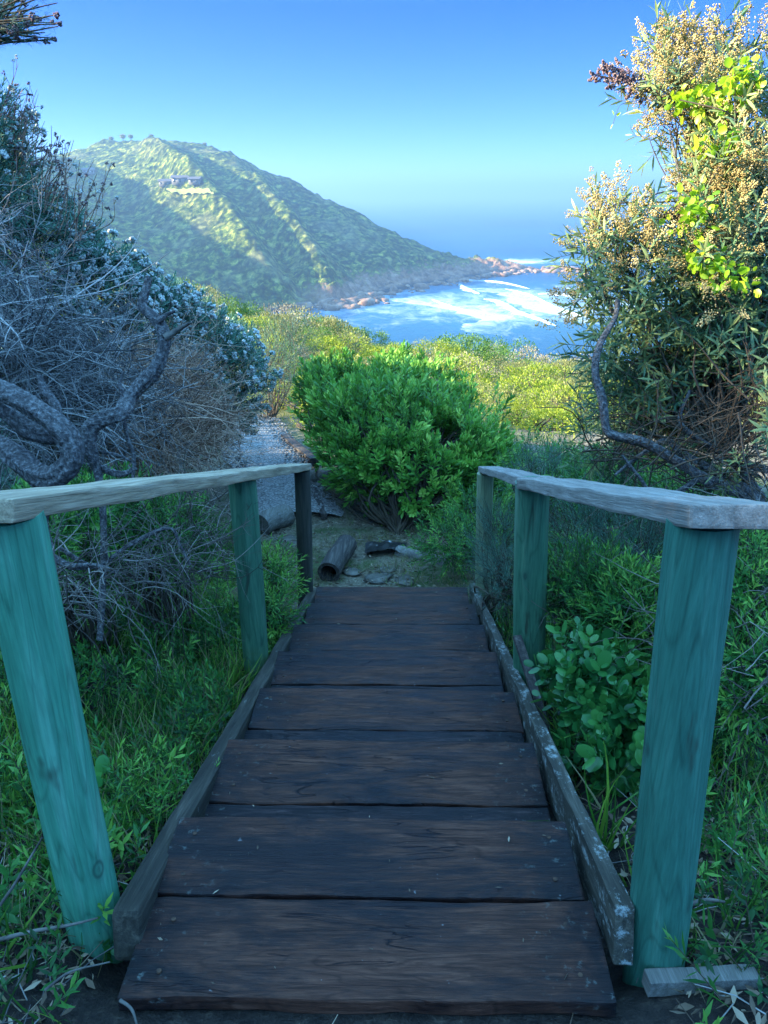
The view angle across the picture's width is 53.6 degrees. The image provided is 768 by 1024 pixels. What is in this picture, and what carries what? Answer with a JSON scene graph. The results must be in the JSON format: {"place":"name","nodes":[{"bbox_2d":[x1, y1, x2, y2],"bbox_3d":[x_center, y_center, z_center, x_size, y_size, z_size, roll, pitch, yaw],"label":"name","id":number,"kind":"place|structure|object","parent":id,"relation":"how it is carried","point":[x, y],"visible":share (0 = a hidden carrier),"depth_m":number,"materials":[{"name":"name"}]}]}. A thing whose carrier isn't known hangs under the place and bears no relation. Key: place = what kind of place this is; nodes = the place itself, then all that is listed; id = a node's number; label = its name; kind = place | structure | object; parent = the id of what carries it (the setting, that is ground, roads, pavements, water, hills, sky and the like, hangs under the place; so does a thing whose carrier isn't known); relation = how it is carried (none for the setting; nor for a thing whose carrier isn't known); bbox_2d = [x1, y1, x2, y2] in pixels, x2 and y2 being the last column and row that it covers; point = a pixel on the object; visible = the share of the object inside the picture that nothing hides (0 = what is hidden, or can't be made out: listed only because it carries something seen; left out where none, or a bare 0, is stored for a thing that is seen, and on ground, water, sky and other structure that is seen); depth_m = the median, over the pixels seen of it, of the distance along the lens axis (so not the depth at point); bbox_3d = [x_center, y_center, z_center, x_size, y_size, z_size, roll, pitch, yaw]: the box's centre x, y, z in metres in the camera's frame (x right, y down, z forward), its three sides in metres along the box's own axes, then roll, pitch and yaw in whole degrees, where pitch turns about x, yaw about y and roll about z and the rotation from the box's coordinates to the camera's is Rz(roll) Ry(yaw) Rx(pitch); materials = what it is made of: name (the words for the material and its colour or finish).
{"place":"outdoors","nodes":[
{"label":"outdoors","id":0,"kind":"place"},
{"bbox_2d":[0,0,62,49],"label":"overhanging branch","id":1,"kind":"object","parent":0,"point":[11,26],"visible":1,"depth_m":2.38,"materials":[{"name":"brown plant"}]},
{"bbox_2d":[166,188,213,194],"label":"lawn","id":2,"kind":"structure","parent":0,"point":[191,191],"depth_m":686.38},
{"bbox_2d":[7,136,533,311],"bbox_3d":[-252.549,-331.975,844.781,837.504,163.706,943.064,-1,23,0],"label":"headland hill","id":3,"kind":"structure","parent":0,"point":[246,231],"depth_m":703.49,"materials":[{"name":"plant"}]},
{"bbox_2d":[170,175,188,184],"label":"house","id":4,"kind":"structure","parent":3,"relation":"on","point":[178,179],"depth_m":696.68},
{"bbox_2d":[187,176,201,184],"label":"house","id":5,"kind":"structure","parent":3,"relation":"on","point":[195,180],"depth_m":683.10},
{"bbox_2d":[221,413,343,515],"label":"gravel path","id":6,"kind":"structure","parent":0,"point":[275,491],"depth_m":8.32,"materials":[{"name":"gravel"}]},
{"bbox_2d":[0,340,767,1023],"bbox_3d":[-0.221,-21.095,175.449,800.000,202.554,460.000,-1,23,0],"label":"ground","id":7,"kind":"structure","parent":0,"point":[98,1004],"depth_m":1.76,"materials":[{"name":"soil"}]},
{"bbox_2d":[0,878,51,962],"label":"creeping weed","id":8,"kind":"object","parent":7,"relation":"on","point":[26,909],"visible":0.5,"depth_m":1.77,"materials":[{"name":"green plant"}]},
{"bbox_2d":[0,348,62,489],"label":"bank scrub","id":9,"kind":"object","parent":7,"relation":"on","point":[6,475],"visible":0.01,"depth_m":5.77,"materials":[{"name":"grey plant"}]},
{"bbox_2d":[0,917,97,941],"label":"dry stick","id":10,"kind":"object","parent":7,"relation":"on","point":[15,935],"visible":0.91,"depth_m":1.62,"materials":[{"name":"grey wood"}]},
{"bbox_2d":[8,469,130,665],"bbox_3d":[-1.438,0.298,3.271,0.605,1.104,0.997,-1,23,0],"label":"green shrub","id":11,"kind":"object","parent":7,"relation":"on","point":[70,546],"visible":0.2,"depth_m":3.34,"materials":[{"name":"green plant"}]},
{"bbox_2d":[15,825,133,866],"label":"creeping weed","id":12,"kind":"object","parent":7,"relation":"on","point":[28,844],"visible":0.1,"depth_m":2.04,"materials":[{"name":"green plant"}]},
{"bbox_2d":[44,961,109,990],"bbox_3d":[-0.613,0.923,1.521,0.126,0.026,0.017,-9,24,-19],"label":"dry stick","id":13,"kind":"object","parent":7,"relation":"on","point":[61,977],"visible":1,"depth_m":1.52,"materials":[{"name":"grey wood"}]},
{"bbox_2d":[99,939,113,964],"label":"leafy seedling","id":14,"kind":"object","parent":7,"relation":"on","point":[110,952],"visible":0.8,"depth_m":1.76,"materials":[{"name":"green plant"}]},
{"bbox_2d":[94,755,123,809],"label":"leafy seedling","id":15,"kind":"object","parent":7,"relation":"on","point":[99,770],"visible":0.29,"depth_m":2.23,"materials":[{"name":"green plant"}]},
{"bbox_2d":[0,114,251,516],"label":"dead thicket","id":16,"kind":"object","parent":7,"relation":"on","point":[25,363],"visible":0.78,"depth_m":4.07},
{"bbox_2d":[119,998,137,1023],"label":"dry stick","id":17,"kind":"object","parent":7,"relation":"on","point":[126,1004],"visible":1,"depth_m":1.49,"materials":[{"name":"grey wood"}]},
{"bbox_2d":[80,276,189,640],"bbox_3d":[-1.004,-0.215,2.932,0.218,1.282,0.620,14,27,31],"label":"twisted trunk","id":18,"kind":"object","parent":7,"relation":"on","point":[146,379],"visible":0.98,"depth_m":2.92,"materials":[{"name":"grey plant"}]},
{"bbox_2d":[0,75,283,487],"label":"flowering bush","id":19,"kind":"object","parent":7,"relation":"on","point":[242,336],"visible":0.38,"depth_m":5.76,"materials":[{"name":"plant"}]},
{"bbox_2d":[0,54,117,255],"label":"bare twigs","id":20,"kind":"object","parent":19,"relation":"attached to","point":[54,159],"visible":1,"depth_m":4.88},
{"bbox_2d":[50,460,233,650],"bbox_3d":[-1.286,0.249,3.999,1.016,1.132,0.727,-1,23,0],"label":"green shrub","id":21,"kind":"object","parent":7,"relation":"on","point":[162,504],"visible":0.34,"depth_m":3.94,"materials":[{"name":"green plant"}]},
{"bbox_2d":[0,436,289,707],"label":"dead brush","id":22,"kind":"object","parent":7,"relation":"on","point":[80,591],"visible":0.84,"depth_m":2.94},
{"bbox_2d":[0,463,312,963],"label":"handrail","id":23,"kind":"object","parent":7,"relation":"on","point":[36,651],"visible":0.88,"depth_m":1.58,"materials":[{"name":"wood"}]},
{"bbox_2d":[98,736,220,825],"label":"creeping weed","id":24,"kind":"object","parent":7,"relation":"on","point":[167,791],"visible":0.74,"depth_m":2.32,"materials":[{"name":"green plant"}]},
{"bbox_2d":[57,285,284,535],"bbox_3d":[-1.565,-0.755,5.764,1.659,1.924,3.199,-1,23,0],"label":"dead thicket","id":25,"kind":"object","parent":7,"relation":"on","point":[203,422],"visible":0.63,"depth_m":5.49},
{"bbox_2d":[183,281,228,310],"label":"scrub bush","id":26,"kind":"object","parent":7,"relation":"on","point":[212,292],"visible":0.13,"depth_m":36.65,"materials":[{"name":"green plant"}]},
{"bbox_2d":[203,294,239,316],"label":"scrub bush","id":27,"kind":"object","parent":7,"relation":"on","point":[225,301],"visible":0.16,"depth_m":29.81,"materials":[{"name":"green plant"}]},
{"bbox_2d":[225,297,262,317],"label":"scrub bush","id":28,"kind":"object","parent":7,"relation":"on","point":[244,308],"visible":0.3,"depth_m":37.39,"materials":[{"name":"green plant"}]},
{"bbox_2d":[234,313,277,330],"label":"scrub bush","id":29,"kind":"object","parent":7,"relation":"on","point":[249,321],"visible":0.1,"depth_m":21.62,"materials":[{"name":"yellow plant"}]},
{"bbox_2d":[229,533,311,644],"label":"green shrub","id":30,"kind":"object","parent":7,"relation":"on","point":[275,595],"visible":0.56,"depth_m":4.22,"materials":[{"name":"green plant"}]},
{"bbox_2d":[248,380,299,407],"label":"scrub bush","id":31,"kind":"object","parent":7,"relation":"on","point":[291,386],"visible":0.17,"depth_m":12.13,"materials":[{"name":"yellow plant"}]},
{"bbox_2d":[259,504,294,534],"bbox_3d":[-0.970,0.066,6.687,0.204,0.225,0.334,15,27,33],"label":"round log","id":32,"kind":"object","parent":7,"relation":"on","point":[282,515],"visible":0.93,"depth_m":6.61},
{"bbox_2d":[251,332,302,380],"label":"scrub bush","id":33,"kind":"object","parent":7,"relation":"on","point":[280,352],"visible":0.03,"depth_m":14.49,"materials":[{"name":"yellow plant"}]},
{"bbox_2d":[248,305,321,350],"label":"scrub bush","id":34,"kind":"object","parent":7,"relation":"on","point":[277,316],"visible":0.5,"depth_m":23.90,"materials":[{"name":"green plant"}]},
{"bbox_2d":[257,300,314,332],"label":"scrub bush","id":35,"kind":"object","parent":7,"relation":"on","point":[283,311],"visible":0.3,"depth_m":35.10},
{"bbox_2d":[248,311,326,418],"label":"silver shrub","id":36,"kind":"object","parent":7,"relation":"on","point":[274,411],"visible":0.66,"depth_m":11.23,"materials":[{"name":"green plant"}]},
{"bbox_2d":[281,434,318,465],"bbox_3d":[-0.993,-0.731,8.868,0.110,0.110,1.173,-10,23,-21],"label":"edging timber","id":37,"kind":"object","parent":7,"relation":"on","point":[298,446],"visible":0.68,"depth_m":8.76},
{"bbox_2d":[311,482,326,519],"bbox_3d":[-0.634,-0.110,7.260,0.074,0.071,0.903,-5,21,-11],"label":"edging timber","id":38,"kind":"object","parent":7,"relation":"on","point":[322,514],"visible":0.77,"depth_m":7.11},
{"bbox_2d":[298,332,342,354],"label":"scrub bush","id":39,"kind":"object","parent":7,"relation":"on","point":[322,349],"visible":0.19,"depth_m":23.46,"materials":[{"name":"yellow plant"}]},
{"bbox_2d":[310,470,336,482],"bbox_3d":[-0.645,-0.355,7.772,0.449,0.144,0.127,-1,23,0],"label":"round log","id":40,"kind":"object","parent":7,"relation":"on","point":[313,478],"visible":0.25,"depth_m":7.72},
{"bbox_2d":[306,314,359,345],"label":"scrub bush","id":41,"kind":"object","parent":7,"relation":"on","point":[334,322],"visible":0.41,"depth_m":37.33,"materials":[{"name":"green plant"}]},
{"bbox_2d":[296,332,373,362],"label":"scrub bush","id":42,"kind":"object","parent":7,"relation":"on","point":[336,340],"visible":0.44,"depth_m":22.03,"materials":[{"name":"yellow plant"}]},
{"bbox_2d":[317,534,356,581],"bbox_3d":[-0.357,0.353,5.909,0.174,0.204,0.574,4,23,11],"label":"round log","id":43,"kind":"object","parent":7,"relation":"on","point":[339,554],"visible":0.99,"depth_m":5.77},
{"bbox_2d":[309,328,366,357],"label":"scrub bush","id":44,"kind":"object","parent":7,"relation":"on","point":[340,336],"visible":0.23,"depth_m":24.82,"materials":[{"name":"green plant"}]},
{"bbox_2d":[342,567,361,575],"bbox_3d":[-0.244,0.458,5.827,0.147,0.016,0.133,10,25,24],"label":"flat stone","id":45,"kind":"object","parent":7,"relation":"on","point":[352,571],"visible":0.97,"depth_m":5.82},
{"bbox_2d":[338,325,393,350],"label":"scrub bush","id":46,"kind":"object","parent":7,"relation":"on","point":[376,335],"visible":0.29,"depth_m":38.97,"materials":[{"name":"green plant"}]},
{"bbox_2d":[112,583,633,1017],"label":"wooden steps","id":47,"kind":"structure","parent":7,"relation":"on","point":[315,896],"depth_m":1.89,"materials":[{"name":"brown wood"}]},
{"bbox_2d":[364,572,394,583],"bbox_3d":[-0.050,0.495,5.726,0.191,0.020,0.203,13,26,29],"label":"flat stone","id":48,"kind":"object","parent":7,"relation":"on","point":[372,575],"visible":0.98,"depth_m":5.71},
{"bbox_2d":[0,483,767,1023],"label":"ground cover","id":49,"kind":"object","parent":7,"relation":"on","point":[202,703],"visible":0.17,"depth_m":2.44,"materials":[{"name":"green plant"}]},
{"bbox_2d":[0,837,42,905],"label":"dry stick","id":50,"kind":"object","parent":49,"relation":"on","point":[17,878],"visible":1,"depth_m":1.67,"materials":[{"name":"brown wood"}]},
{"bbox_2d":[0,374,190,573],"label":"twisted trunk","id":51,"kind":"object","parent":49,"relation":"on","point":[59,429],"visible":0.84,"depth_m":2.54,"materials":[{"name":"grey plant"}]},
{"bbox_2d":[0,486,767,1023],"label":"grass","id":52,"kind":"structure","parent":7,"relation":"on","point":[232,676],"depth_m":2.66,"materials":[{"name":"plant"}]},
{"bbox_2d":[0,493,767,1023],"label":"leaf litter","id":53,"kind":"object","parent":7,"relation":"on","point":[728,997],"visible":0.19,"depth_m":1.76,"materials":[{"name":"brown plant"}]},
{"bbox_2d":[365,540,406,553],"bbox_3d":[0.016,0.278,6.160,0.340,0.054,0.200,-1,23,0],"label":"log","id":54,"kind":"object","parent":7,"relation":"on","point":[371,546],"visible":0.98,"depth_m":6.18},
{"bbox_2d":[366,341,425,362],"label":"scrub bush","id":55,"kind":"object","parent":7,"relation":"on","point":[378,350],"visible":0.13,"depth_m":22.04,"materials":[{"name":"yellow plant"}]},
{"bbox_2d":[395,574,413,585],"bbox_3d":[0.153,0.511,5.676,0.150,0.016,0.187,-1,23,0],"label":"flat stone","id":56,"kind":"object","parent":7,"relation":"on","point":[405,580],"visible":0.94,"depth_m":5.67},
{"bbox_2d":[368,343,453,372],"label":"scrub bush","id":57,"kind":"object","parent":7,"relation":"on","point":[413,353],"visible":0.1,"depth_m":18.83,"materials":[{"name":"green plant"}]},
{"bbox_2d":[287,339,537,534],"bbox_3d":[0.170,-0.826,7.442,2.225,1.569,2.840,-11,25,-24],"label":"green bush","id":58,"kind":"object","parent":7,"relation":"on","point":[381,418],"visible":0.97,"depth_m":6.71,"materials":[{"name":"green plant"}]},
{"bbox_2d":[395,546,446,565],"bbox_3d":[0.298,0.369,6.072,0.428,0.143,0.122,11,25,25],"label":"round log","id":59,"kind":"object","parent":7,"relation":"on","point":[403,550],"visible":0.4,"depth_m":6.05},
{"bbox_2d":[412,337,470,361],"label":"scrub bush","id":60,"kind":"object","parent":7,"relation":"on","point":[458,349],"visible":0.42,"depth_m":29.64,"materials":[{"name":"green plant"}]},
{"bbox_2d":[402,479,514,583],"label":"green shrub","id":61,"kind":"object","parent":7,"relation":"on","point":[449,522],"visible":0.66,"depth_m":5.63,"materials":[{"name":"green plant"}]},
{"bbox_2d":[427,331,491,359],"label":"scrub bush","id":62,"kind":"object","parent":7,"relation":"on","point":[446,339],"visible":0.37,"depth_m":32.00,"materials":[{"name":"green plant"}]},
{"bbox_2d":[430,352,497,390],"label":"scrub bush","id":63,"kind":"object","parent":7,"relation":"on","point":[461,363],"visible":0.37,"depth_m":16.95,"materials":[{"name":"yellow plant"}]},
{"bbox_2d":[445,330,492,355],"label":"scrub bush","id":64,"kind":"object","parent":7,"relation":"on","point":[476,338],"visible":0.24,"depth_m":36.14,"materials":[{"name":"green plant"}]},
{"bbox_2d":[461,387,497,426],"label":"scrub bush","id":65,"kind":"object","parent":7,"relation":"on","point":[482,394],"visible":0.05,"depth_m":10.17,"materials":[{"name":"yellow plant"}]},
{"bbox_2d":[458,356,507,386],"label":"scrub bush","id":66,"kind":"object","parent":7,"relation":"on","point":[481,369],"visible":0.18,"depth_m":20.43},
{"bbox_2d":[454,355,512,383],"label":"scrub bush","id":67,"kind":"object","parent":7,"relation":"on","point":[504,363],"visible":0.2,"depth_m":22.43,"materials":[{"name":"green plant"}]},
{"bbox_2d":[467,342,521,371],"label":"scrub bush","id":68,"kind":"object","parent":7,"relation":"on","point":[503,352],"visible":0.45,"depth_m":31.25,"materials":[{"name":"green plant"}]},
{"bbox_2d":[454,493,551,626],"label":"silver shrub","id":69,"kind":"object","parent":7,"relation":"on","point":[502,578],"visible":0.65,"depth_m":4.51,"materials":[{"name":"green plant"}]},
{"bbox_2d":[477,335,540,370],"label":"scrub bush","id":70,"kind":"object","parent":7,"relation":"on","point":[517,344],"visible":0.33,"depth_m":41.27,"materials":[{"name":"green plant"}]},
{"bbox_2d":[257,340,761,443],"bbox_3d":[4.951,-3.741,28.309,34.199,11.712,37.165,-1,23,0],"label":"slope scrub","id":71,"kind":"object","parent":7,"relation":"on","point":[290,423],"depth_m":10.71,"materials":[{"name":"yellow plant"}]},
{"bbox_2d":[491,396,542,425],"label":"scrub bush","id":72,"kind":"object","parent":7,"relation":"on","point":[518,407],"visible":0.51,"depth_m":10.84,"materials":[{"name":"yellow plant"}]},
{"bbox_2d":[477,370,556,394],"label":"scrub bush","id":73,"kind":"object","parent":7,"relation":"on","point":[508,376],"visible":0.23,"depth_m":18.17,"materials":[{"name":"green plant"}]},
{"bbox_2d":[476,382,562,421],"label":"scrub bush","id":74,"kind":"object","parent":7,"relation":"on","point":[520,394],"visible":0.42,"depth_m":11.54,"materials":[{"name":"green plant"}]},
{"bbox_2d":[497,357,557,388],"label":"scrub bush","id":75,"kind":"object","parent":7,"relation":"on","point":[524,362],"visible":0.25,"depth_m":22.45,"materials":[{"name":"green plant"}]},
{"bbox_2d":[505,344,555,362],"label":"scrub bush","id":76,"kind":"object","parent":7,"relation":"on","point":[534,354],"visible":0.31,"depth_m":39.00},
{"bbox_2d":[512,386,551,410],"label":"scrub bush","id":77,"kind":"object","parent":7,"relation":"on","point":[536,389],"visible":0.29,"depth_m":12.83,"materials":[{"name":"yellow plant"}]},
{"bbox_2d":[513,635,552,738],"bbox_3d":[0.588,0.697,2.985,0.037,0.258,0.414,-5,23,-10],"label":"leaning slat","id":78,"kind":"object","parent":7,"relation":"on","point":[522,654],"visible":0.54,"depth_m":3.01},
{"bbox_2d":[486,373,582,405],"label":"scrub bush","id":79,"kind":"object","parent":7,"relation":"on","point":[543,382],"visible":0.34,"depth_m":14.34,"materials":[{"name":"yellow plant"}]},
{"bbox_2d":[493,361,578,395],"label":"scrub bush","id":80,"kind":"object","parent":7,"relation":"on","point":[535,368],"visible":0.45,"depth_m":16.65,"materials":[{"name":"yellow plant"}]},
{"bbox_2d":[495,440,581,531],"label":"silver shrub","id":81,"kind":"object","parent":7,"relation":"on","point":[529,462],"visible":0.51,"depth_m":6.15,"materials":[{"name":"green plant"}]},
{"bbox_2d":[500,404,583,434],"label":"scrub bush","id":82,"kind":"object","parent":7,"relation":"on","point":[536,418],"visible":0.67,"depth_m":10.23,"materials":[{"name":"yellow plant"}]},
{"bbox_2d":[504,425,605,520],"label":"green shrub","id":83,"kind":"object","parent":7,"relation":"on","point":[557,475],"visible":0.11,"depth_m":7.29,"materials":[{"name":"green plant"}]},
{"bbox_2d":[536,352,589,380],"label":"scrub bush","id":84,"kind":"object","parent":7,"relation":"on","point":[546,359],"visible":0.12,"depth_m":26.02,"materials":[{"name":"green plant"}]},
{"bbox_2d":[536,375,594,416],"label":"scrub bush","id":85,"kind":"object","parent":7,"relation":"on","point":[563,396],"visible":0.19,"depth_m":12.09,"materials":[{"name":"green plant"}]},
{"bbox_2d":[542,353,603,393],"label":"scrub bush","id":86,"kind":"object","parent":7,"relation":"on","point":[562,362],"visible":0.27,"depth_m":23.37,"materials":[{"name":"green plant"}]},
{"bbox_2d":[524,379,631,431],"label":"scrub bush","id":87,"kind":"object","parent":7,"relation":"on","point":[558,395],"visible":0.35,"depth_m":10.78,"materials":[{"name":"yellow plant"}]},
{"bbox_2d":[523,616,652,805],"bbox_3d":[0.777,0.696,2.619,0.479,0.536,0.755,-4,23,-7],"label":"broad leaved shrub","id":88,"kind":"object","parent":7,"relation":"on","point":[619,708],"visible":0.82,"depth_m":2.59,"materials":[{"name":"green plant"}]},
{"bbox_2d":[543,741,637,850],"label":"grass tuft","id":89,"kind":"object","parent":7,"relation":"on","point":[601,829],"visible":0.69,"depth_m":2.15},
{"bbox_2d":[545,526,662,685],"bbox_3d":[0.943,0.478,3.153,0.656,0.820,0.878,-14,26,-29],"label":"green shrub","id":90,"kind":"object","parent":7,"relation":"on","point":[601,602],"visible":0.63,"depth_m":3.00,"materials":[{"name":"green plant"}]},
{"bbox_2d":[548,468,664,645],"bbox_3d":[1.093,0.336,3.674,0.853,1.035,0.884,-1,23,0],"label":"silver shrub","id":91,"kind":"object","parent":7,"relation":"on","point":[585,527],"visible":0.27,"depth_m":3.56,"materials":[{"name":"green plant"}]},
{"bbox_2d":[475,466,767,987],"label":"handrail","id":92,"kind":"object","parent":7,"relation":"on","point":[700,549],"visible":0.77,"depth_m":1.49,"materials":[{"name":"wood"}]},
{"bbox_2d":[506,437,767,821],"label":"shrub","id":93,"kind":"object","parent":7,"relation":"on","point":[762,683],"visible":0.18,"depth_m":2.47,"materials":[{"name":"plant"}]},
{"bbox_2d":[534,0,767,551],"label":"seeding tree","id":94,"kind":"object","parent":7,"relation":"on","point":[703,361],"visible":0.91,"depth_m":3.20,"materials":[{"name":"green plant"}]},
{"bbox_2d":[610,55,766,418],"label":"climbing vine","id":95,"kind":"object","parent":94,"relation":"attached to","point":[683,99],"visible":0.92,"depth_m":3.06,"materials":[{"name":"green plant"}]},
{"bbox_2d":[544,440,767,580],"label":"green shrub","id":96,"kind":"object","parent":7,"relation":"on","point":[574,474],"visible":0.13,"depth_m":4.60,"materials":[{"name":"green plant"}]},
{"bbox_2d":[642,964,760,996],"bbox_3d":[0.671,0.994,1.612,0.239,0.047,0.038,0,23,-4],"label":"timber offcut","id":97,"kind":"object","parent":7,"relation":"on","point":[660,982],"visible":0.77,"depth_m":1.60,"materials":[{"name":"wood"}]},
{"bbox_2d":[643,500,767,766],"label":"green shrub","id":98,"kind":"object","parent":7,"relation":"on","point":[742,646],"visible":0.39,"depth_m":2.34,"materials":[{"name":"green plant"}]},
{"bbox_2d":[698,798,767,899],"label":"creeping weed","id":99,"kind":"object","parent":7,"relation":"on","point":[757,828],"visible":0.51,"depth_m":2.05,"materials":[{"name":"green plant"}]},
{"bbox_2d":[0,0,767,196],"label":"sky","id":100,"kind":"structure","parent":0,"point":[335,98],"materials":[{"name":"blue"}]},
{"bbox_2d":[291,265,582,311],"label":"surf","id":101,"kind":"structure","parent":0,"point":[362,298],"depth_m":650.29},
{"bbox_2d":[269,193,766,373],"bbox_3d":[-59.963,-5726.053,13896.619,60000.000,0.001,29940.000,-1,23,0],"label":"sea","id":102,"kind":"structure","parent":0,"point":[513,227],"depth_m":898.06,"materials":[{"name":"liquid"}]},
{"bbox_2d":[484,299,555,325],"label":"breaking wave","id":103,"kind":"object","parent":102,"relation":"on","point":[510,307],"visible":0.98,"depth_m":551.36,"materials":[{"name":"white liquid"}]},
{"bbox_2d":[507,289,588,317],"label":"breaking wave","id":104,"kind":"object","parent":102,"relation":"on","point":[543,301],"visible":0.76,"depth_m":600.02,"materials":[{"name":"white liquid"}]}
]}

